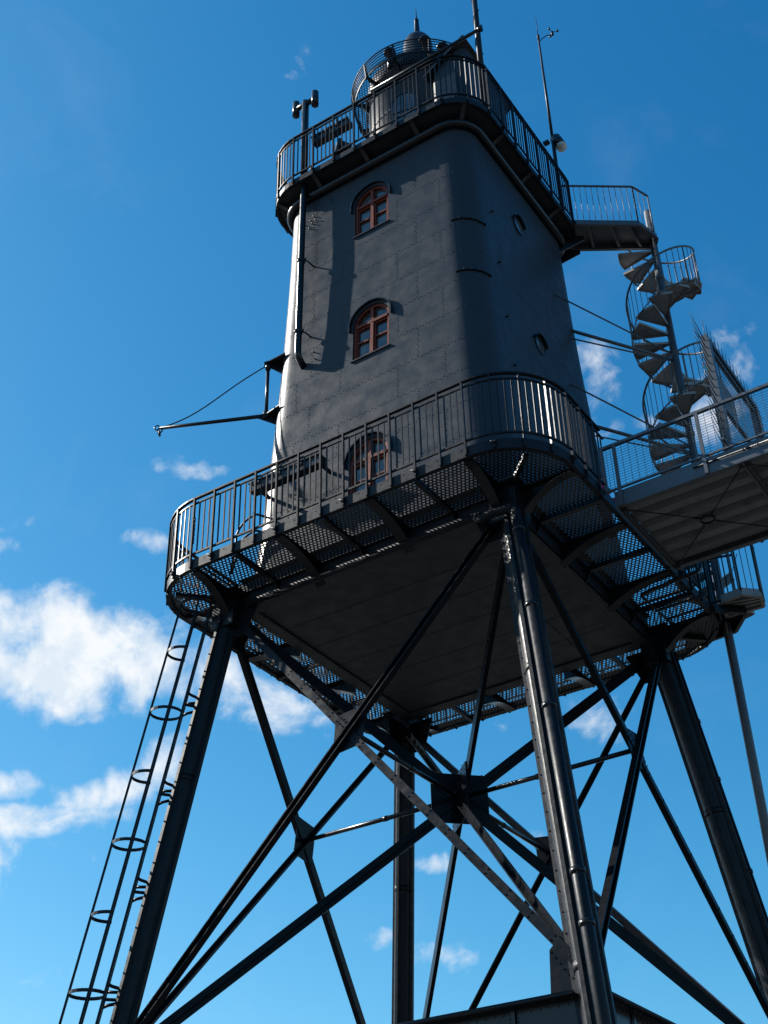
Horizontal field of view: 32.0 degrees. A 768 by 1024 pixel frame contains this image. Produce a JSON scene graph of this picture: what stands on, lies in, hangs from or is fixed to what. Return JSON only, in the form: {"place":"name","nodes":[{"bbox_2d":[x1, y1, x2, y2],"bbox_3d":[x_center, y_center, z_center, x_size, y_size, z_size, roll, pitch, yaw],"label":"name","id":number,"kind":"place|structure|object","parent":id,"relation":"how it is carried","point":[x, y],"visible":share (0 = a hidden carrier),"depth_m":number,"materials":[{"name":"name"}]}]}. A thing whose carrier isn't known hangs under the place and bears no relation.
{"place":"outdoors","nodes":[
{"label":"outdoors","id":0,"kind":"place"},
{"bbox_2d":[334,138,351,156],"bbox_3d":[-0.767,-6.924,26.062,0.398,0.775,0.397,14,-38,-20],"label":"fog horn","id":1,"kind":"object","parent":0,"point":[339,145],"visible":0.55,"depth_m":26.00,"materials":[{"name":"grey metal"}]},
{"bbox_2d":[0,0,767,1023],"label":"sky","id":2,"kind":"structure","parent":0,"point":[146,256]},
{"bbox_3d":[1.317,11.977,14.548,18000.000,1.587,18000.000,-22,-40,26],"label":"ground","id":3,"kind":"structure","parent":0,"visible":0},
{"bbox_2d":[109,13,767,1023],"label":"lighthouse","id":4,"kind":"object","parent":3,"relation":"on","point":[427,387],"visible":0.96,"depth_m":21.16,"materials":[{"name":"paint"}]},
{"bbox_2d":[58,597,213,1023],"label":"caged ladder","id":5,"kind":"object","parent":4,"relation":"on","point":[108,922],"visible":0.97,"depth_m":18.69,"materials":[{"name":"metal"}]},
{"bbox_2d":[154,352,285,436],"bbox_3d":[-2.919,-2.094,23.788,2.329,1.461,0.646,-1,-35,-1],"label":"davit","id":6,"kind":"object","parent":4,"relation":"attached to","point":[275,364],"visible":0.97,"depth_m":23.63,"materials":[{"name":"black paint"}]},
{"bbox_2d":[230,513,269,574],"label":"hatch hoops","id":7,"kind":"object","parent":4,"relation":"attached to","point":[256,530],"visible":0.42,"depth_m":21.73,"materials":[{"name":"paint"}]},
{"bbox_2d":[248,452,330,499],"bbox_3d":[-1.501,-0.573,21.632,1.450,0.250,0.475,-22,-40,26],"label":"trough","id":8,"kind":"object","parent":4,"relation":"attached to","point":[290,474],"visible":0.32,"depth_m":21.46,"materials":[{"name":"black paint"}]},
{"bbox_2d":[292,90,318,369],"bbox_3d":[-1.540,-5.530,25.460,0.605,7.329,0.301,-10,-36,12],"label":"vent pipe","id":9,"kind":"object","parent":4,"relation":"attached to","point":[303,106],"visible":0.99,"depth_m":25.17,"materials":[{"name":"metal"}]},
{"bbox_2d":[311,116,351,148],"bbox_3d":[-1.050,-7.587,26.627,0.900,0.250,0.213,-22,-40,26],"label":"trough","id":10,"kind":"object","parent":4,"relation":"attached to","point":[327,134],"visible":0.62,"depth_m":26.58,"materials":[{"name":"black paint"}]},
{"bbox_2d":[345,430,391,494],"bbox_3d":[-0.228,-0.720,21.086,0.899,1.280,0.176,-22,-40,26],"label":"window","id":11,"kind":"structure","parent":4,"relation":"in","point":[375,446],"depth_m":21.18,"materials":[{"name":"red wood"}]},
{"bbox_2d":[350,180,390,235],"bbox_3d":[-0.221,-5.642,24.764,0.899,1.219,0.157,-22,-40,26],"label":"window","id":12,"kind":"structure","parent":4,"relation":"in","point":[372,209],"depth_m":24.82,"materials":[{"name":"red wood"}]},
{"bbox_2d":[348,297,392,359],"bbox_3d":[-0.206,-3.157,22.942,0.899,1.239,0.167,-22,-40,26],"label":"window","id":13,"kind":"structure","parent":4,"relation":"in","point":[371,333],"depth_m":22.98,"materials":[{"name":"red wood"}]},
{"bbox_2d":[244,504,512,608],"bbox_3d":[-0.085,0.805,19.501,4.971,0.620,0.407,-25,-41,30],"label":"insulated pipe","id":14,"kind":"object","parent":4,"relation":"attached to","point":[478,517],"visible":0.98,"depth_m":19.58,"materials":[{"name":"black metal"}]},
{"bbox_2d":[370,24,482,91],"bbox_3d":[0.792,-8.595,25.424,2.485,0.170,0.106,-22,-40,26],"label":"spar","id":15,"kind":"object","parent":4,"relation":"on","point":[479,29],"visible":1,"depth_m":25.33,"materials":[{"name":"black paint"}]},
{"bbox_2d":[471,0,487,107],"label":"flag mast","id":16,"kind":"object","parent":4,"relation":"on","point":[478,42],"visible":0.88,"depth_m":26.00,"materials":[{"name":"metal"}]},
{"bbox_2d":[535,16,560,204],"bbox_3d":[3.749,-8.700,28.774,0.490,6.590,0.240,9,-36,-14],"label":"weather mast","id":17,"kind":"object","parent":4,"relation":"on","point":[548,112],"visible":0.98,"depth_m":28.92,"materials":[{"name":"metal"}]},
{"bbox_2d":[543,134,566,151],"bbox_3d":[3.608,-7.753,28.115,0.438,0.434,0.313,-22,-40,26],"label":"floodlight","id":18,"kind":"object","parent":17,"relation":"attached to","point":[559,143],"visible":1,"depth_m":28.02,"materials":[{"name":"black paint"}]},
{"bbox_2d":[510,507,611,1023],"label":"downpipe","id":19,"kind":"object","parent":4,"relation":"attached to","point":[586,921],"visible":1,"depth_m":15.04,"materials":[{"name":"metal"}]},
{"bbox_2d":[673,653,767,923],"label":"downpipe","id":20,"kind":"object","parent":4,"relation":"attached to","point":[723,793],"visible":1,"depth_m":20.76,"materials":[{"name":"metal"}]},
{"bbox_2d":[705,552,738,602],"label":"stair gate","id":21,"kind":"structure","parent":4,"relation":"attached to","point":[716,558],"depth_m":22.25,"materials":[{"name":"metal"}]},
{"bbox_2d":[554,185,767,864],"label":"spiral staircase","id":22,"kind":"structure","parent":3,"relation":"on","point":[735,608],"depth_m":25.70,"materials":[{"name":"metal"}]},
{"bbox_2d":[599,382,767,571],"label":"footbridge","id":23,"kind":"object","parent":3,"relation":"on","point":[705,508],"visible":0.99,"depth_m":19.05,"materials":[{"name":"metal"}]},
{"bbox_2d":[690,314,765,450],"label":"bridge gate","id":24,"kind":"structure","parent":23,"relation":"on","point":[713,357],"depth_m":19.59,"materials":[{"name":"metal"}]}
]}

